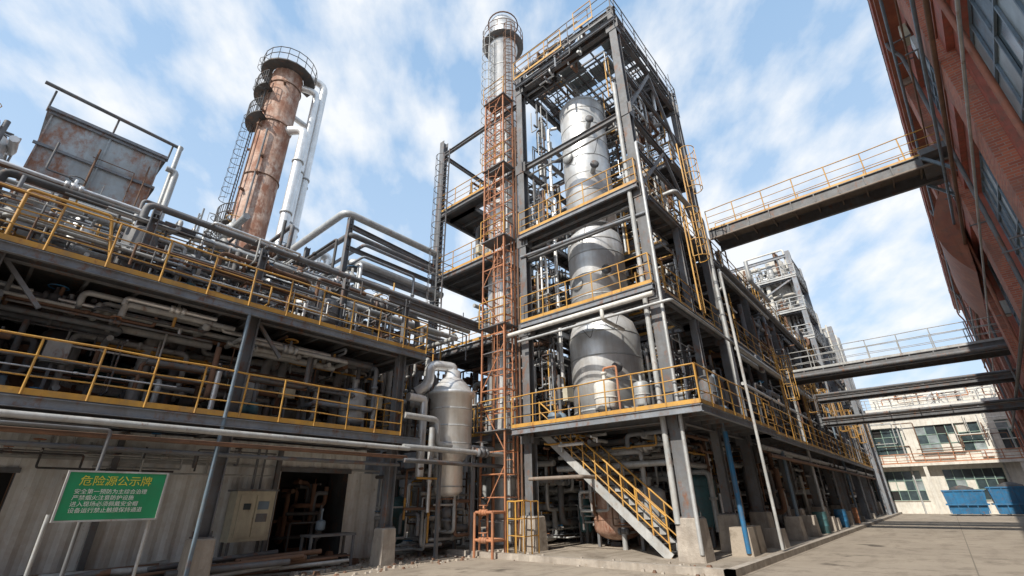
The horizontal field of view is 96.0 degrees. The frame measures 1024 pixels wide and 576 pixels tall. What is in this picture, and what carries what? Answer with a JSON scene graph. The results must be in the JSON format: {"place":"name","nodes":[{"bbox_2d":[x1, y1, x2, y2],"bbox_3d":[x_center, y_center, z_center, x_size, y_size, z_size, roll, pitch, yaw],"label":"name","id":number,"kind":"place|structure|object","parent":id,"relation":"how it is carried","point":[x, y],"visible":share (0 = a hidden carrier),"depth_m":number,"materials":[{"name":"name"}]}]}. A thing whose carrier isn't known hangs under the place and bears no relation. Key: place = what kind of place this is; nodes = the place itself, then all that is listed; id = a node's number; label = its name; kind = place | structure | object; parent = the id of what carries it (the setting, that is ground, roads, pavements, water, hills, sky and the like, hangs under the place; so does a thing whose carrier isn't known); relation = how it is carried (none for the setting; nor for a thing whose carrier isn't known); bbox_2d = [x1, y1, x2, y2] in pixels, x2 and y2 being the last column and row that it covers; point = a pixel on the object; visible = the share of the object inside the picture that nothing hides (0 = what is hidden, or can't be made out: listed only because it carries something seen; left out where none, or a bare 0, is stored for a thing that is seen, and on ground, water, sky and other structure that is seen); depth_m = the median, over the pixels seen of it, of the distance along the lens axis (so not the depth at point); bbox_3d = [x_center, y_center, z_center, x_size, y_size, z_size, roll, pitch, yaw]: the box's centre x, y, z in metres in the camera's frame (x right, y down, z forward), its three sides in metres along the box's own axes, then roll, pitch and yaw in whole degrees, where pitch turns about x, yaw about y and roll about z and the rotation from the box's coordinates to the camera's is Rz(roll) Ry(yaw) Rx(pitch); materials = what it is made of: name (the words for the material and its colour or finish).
{"place":"outdoors","nodes":[
{"label":"outdoors","id":0,"kind":"place"},
{"bbox_2d":[0,0,988,441],"label":"sky","id":1,"kind":"structure","parent":0,"point":[768,93],"materials":[{"name":"blue"}]},
{"bbox_2d":[407,0,784,563],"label":"process tower","id":2,"kind":"structure","parent":0,"point":[668,417],"depth_m":18.65,"materials":[{"name":"grey metal"}]},
{"bbox_2d":[547,95,645,415],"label":"distillation column","id":3,"kind":"structure","parent":2,"relation":"on","point":[598,351],"depth_m":19.22,"materials":[{"name":"metal"}]},
{"bbox_2d":[285,514,1023,575],"bbox_3d":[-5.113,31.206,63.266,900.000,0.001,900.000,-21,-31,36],"label":"ground","id":4,"kind":"structure","parent":0,"point":[944,545],"depth_m":13.40,"materials":[{"name":"concrete"}]},
{"bbox_2d":[24,470,168,575],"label":"green notice sign","id":5,"kind":"object","parent":4,"relation":"on","point":[89,496],"visible":1,"depth_m":8.70,"materials":[{"name":"metal"}]},
{"bbox_2d":[0,424,379,575],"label":"corrugated shed","id":6,"kind":"structure","parent":4,"relation":"on","point":[344,496],"depth_m":11.66,"materials":[{"name":"metal"}]},
{"bbox_2d":[35,549,348,575],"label":"scrap pipe pile","id":7,"kind":"object","parent":4,"relation":"on","point":[270,562],"visible":0.87,"depth_m":10.97,"materials":[{"name":"metal"}]},
{"bbox_2d":[0,159,481,575],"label":"pipe platform structure","id":8,"kind":"object","parent":4,"relation":"on","point":[90,340],"visible":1,"depth_m":11.93,"materials":[{"name":"metal"}]},
{"bbox_2d":[5,189,113,262],"bbox_3d":[-9.742,-1.234,10.153,0.070,1.435,1.768,-21,-31,36],"label":"yellow stair rail","id":9,"kind":"object","parent":8,"relation":"on","point":[18,212],"visible":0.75,"depth_m":10.13,"materials":[{"name":"metal"}]},
{"bbox_2d":[0,80,221,278],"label":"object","id":10,"kind":"object","parent":8,"relation":"on","point":[103,162],"visible":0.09,"depth_m":15.06,"materials":[{"name":"paint"}]},
{"bbox_2d":[205,46,331,287],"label":"rusty distillation tower","id":11,"kind":"structure","parent":8,"relation":"on","point":[280,89],"depth_m":30.48,"materials":[{"name":"metal"}]},
{"bbox_2d":[216,449,279,563],"bbox_3d":[-7.106,5.969,12.526,0.660,3.100,1.100,-21,-31,36],"label":"electrical cabinet","id":12,"kind":"object","parent":4,"relation":"on","point":[248,515],"visible":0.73,"depth_m":12.25,"materials":[{"name":"metal"}]},
{"bbox_2d":[0,390,602,531],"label":"warehouse building","id":13,"kind":"structure","parent":4,"relation":"on","point":[381,469],"depth_m":28.37,"materials":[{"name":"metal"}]},
{"bbox_2d":[299,508,355,565],"bbox_3d":[-5.264,7.149,13.220,0.600,1.498,1.400,-21,-31,36],"label":"pipe manifold","id":14,"kind":"object","parent":4,"relation":"on","point":[320,524],"visible":0.94,"depth_m":13.10,"materials":[{"name":"paint"}]},
{"bbox_2d":[358,344,503,559],"bbox_3d":[-4.708,5.848,18.427,8.200,8.229,4.508,-21,-31,36],"label":"separator tank","id":15,"kind":"object","parent":4,"relation":"on","point":[443,406],"visible":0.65,"depth_m":16.22,"materials":[{"name":"metal"}]},
{"bbox_2d":[261,550,712,575],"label":"rubble","id":16,"kind":"object","parent":4,"relation":"on","point":[354,562],"visible":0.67,"depth_m":13.11,"materials":[{"name":"stone"}]},
{"bbox_2d":[473,505,506,559],"bbox_3d":[-0.760,7.863,14.924,0.890,1.524,0.806,-21,-31,36],"label":"red pipe manifold","id":17,"kind":"object","parent":4,"relation":"on","point":[487,538],"visible":0.98,"depth_m":14.81,"materials":[{"name":"paint"}]},
{"bbox_2d":[372,512,902,575],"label":"concrete plinth","id":18,"kind":"structure","parent":4,"relation":"on","point":[635,557],"depth_m":13.77,"materials":[{"name":"grey concrete"}]},
{"bbox_2d":[477,76,523,549],"bbox_3d":[-0.561,-0.881,20.202,1.540,21.623,1.055,-21,-31,36],"label":"caged ladder shaft","id":19,"kind":"object","parent":18,"relation":"on","point":[494,107],"visible":0.99,"depth_m":19.33,"materials":[{"name":"red paint"}]},
{"bbox_2d":[480,11,525,544],"bbox_3d":[-0.441,-3.879,24.876,2.684,30.995,2.763,-9,-26,17],"label":"chimney stack","id":20,"kind":"object","parent":18,"relation":"on","point":[502,45],"visible":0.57,"depth_m":24.35,"materials":[{"name":"metal"}]},
{"bbox_2d":[507,500,539,553],"bbox_3d":[0.356,7.664,14.833,0.760,1.540,0.778,-21,-31,36],"label":"yellow barrier rail","id":21,"kind":"object","parent":18,"relation":"on","point":[515,536],"visible":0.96,"depth_m":14.74,"materials":[{"name":"metal"}]},
{"bbox_2d":[539,403,677,558],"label":"steel staircase","id":22,"kind":"structure","parent":18,"relation":"on","point":[647,535],"depth_m":14.57,"materials":[{"name":"metal"}]},
{"bbox_2d":[528,450,720,550],"bbox_3d":[4.334,7.278,16.603,4.661,3.630,6.617,-21,-31,36],"label":"pipework","id":23,"kind":"object","parent":18,"relation":"on","point":[605,515],"visible":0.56,"depth_m":16.03,"materials":[{"name":"rusty steel"},{"name":"galvanised steel"},{"name":"steel paint"}]},
{"bbox_2d":[564,238,885,536],"bbox_3d":[19.892,11.264,38.537,13.056,14.715,45.180,-21,-31,36],"label":"process structure","id":24,"kind":"object","parent":18,"relation":"on","point":[800,472],"visible":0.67,"depth_m":25.22,"materials":[{"name":"grey metal"}]},
{"bbox_2d":[594,365,621,412],"bbox_3d":[3.201,3.619,15.777,0.790,1.840,0.790,1,-25,-4],"label":"white chemical tank","id":25,"kind":"object","parent":24,"relation":"on","point":[611,396],"visible":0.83,"depth_m":15.49,"materials":[{"name":"metal"}]},
{"bbox_2d":[704,125,948,263],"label":"elevated walkway","id":26,"kind":"structure","parent":24,"relation":"on","point":[904,175],"depth_m":20.58,"materials":[{"name":"metal"}]},
{"bbox_2d":[781,316,1011,385],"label":"elevated walkway","id":27,"kind":"structure","parent":24,"relation":"attached to","point":[966,351],"depth_m":24.53,"materials":[{"name":"metal"}]},
{"bbox_2d":[730,250,896,518],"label":"reactor tower","id":28,"kind":"structure","parent":18,"relation":"on","point":[781,287],"depth_m":43.82,"materials":[{"name":"metal"}]},
{"bbox_2d":[812,512,831,533],"bbox_3d":[14.297,10.830,21.288,0.602,0.880,0.602,-21,-31,36],"label":"oil drum","id":29,"kind":"object","parent":18,"relation":"on","point":[823,521],"visible":0.76,"depth_m":21.07,"materials":[{"name":"teal metal"}]},
{"bbox_2d":[833,509,849,527],"bbox_3d":[18.090,12.634,25.288,0.602,0.880,0.602,-21,-31,36],"label":"oil drum","id":30,"kind":"object","parent":18,"relation":"on","point":[841,514],"visible":0.87,"depth_m":25.11,"materials":[{"name":"blue paint"}]},
{"bbox_2d":[851,508,860,522],"bbox_3d":[21.480,14.311,29.003,0.602,0.880,0.602,-21,-31,36],"label":"oil drum","id":31,"kind":"object","parent":18,"relation":"on","point":[856,515],"visible":0.42,"depth_m":28.76,"materials":[{"name":"red paint"}]},
{"bbox_2d":[807,368,1023,523],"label":"pipe bridge","id":32,"kind":"structure","parent":18,"relation":"on","point":[956,382],"depth_m":27.42,"materials":[{"name":"metal"}]},
{"bbox_2d":[729,511,876,556],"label":"concrete blocks","id":33,"kind":"structure","parent":4,"relation":"on","point":[802,528],"depth_m":15.35,"materials":[{"name":"grey concrete"}]},
{"bbox_2d":[832,385,1023,513],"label":"white office building","id":34,"kind":"structure","parent":4,"relation":"on","point":[923,462],"depth_m":46.78,"materials":[{"name":"beige paint"}]},
{"bbox_2d":[940,485,991,515],"bbox_3d":[39.989,18.717,40.633,2.856,2.448,2.330,-21,-31,36],"label":"blue waste skip","id":35,"kind":"object","parent":4,"relation":"on","point":[960,499],"visible":1,"depth_m":39.92,"materials":[{"name":"paint"}]},
{"bbox_2d":[985,482,1023,515],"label":"blue waste skip","id":36,"kind":"object","parent":4,"relation":"on","point":[1007,498],"visible":0.99,"depth_m":38.75,"materials":[{"name":"paint"}]},
{"bbox_2d":[867,0,1023,452],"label":"brick factory building","id":37,"kind":"structure","parent":0,"point":[955,70],"depth_m":15.12,"materials":[{"name":"red brick"}]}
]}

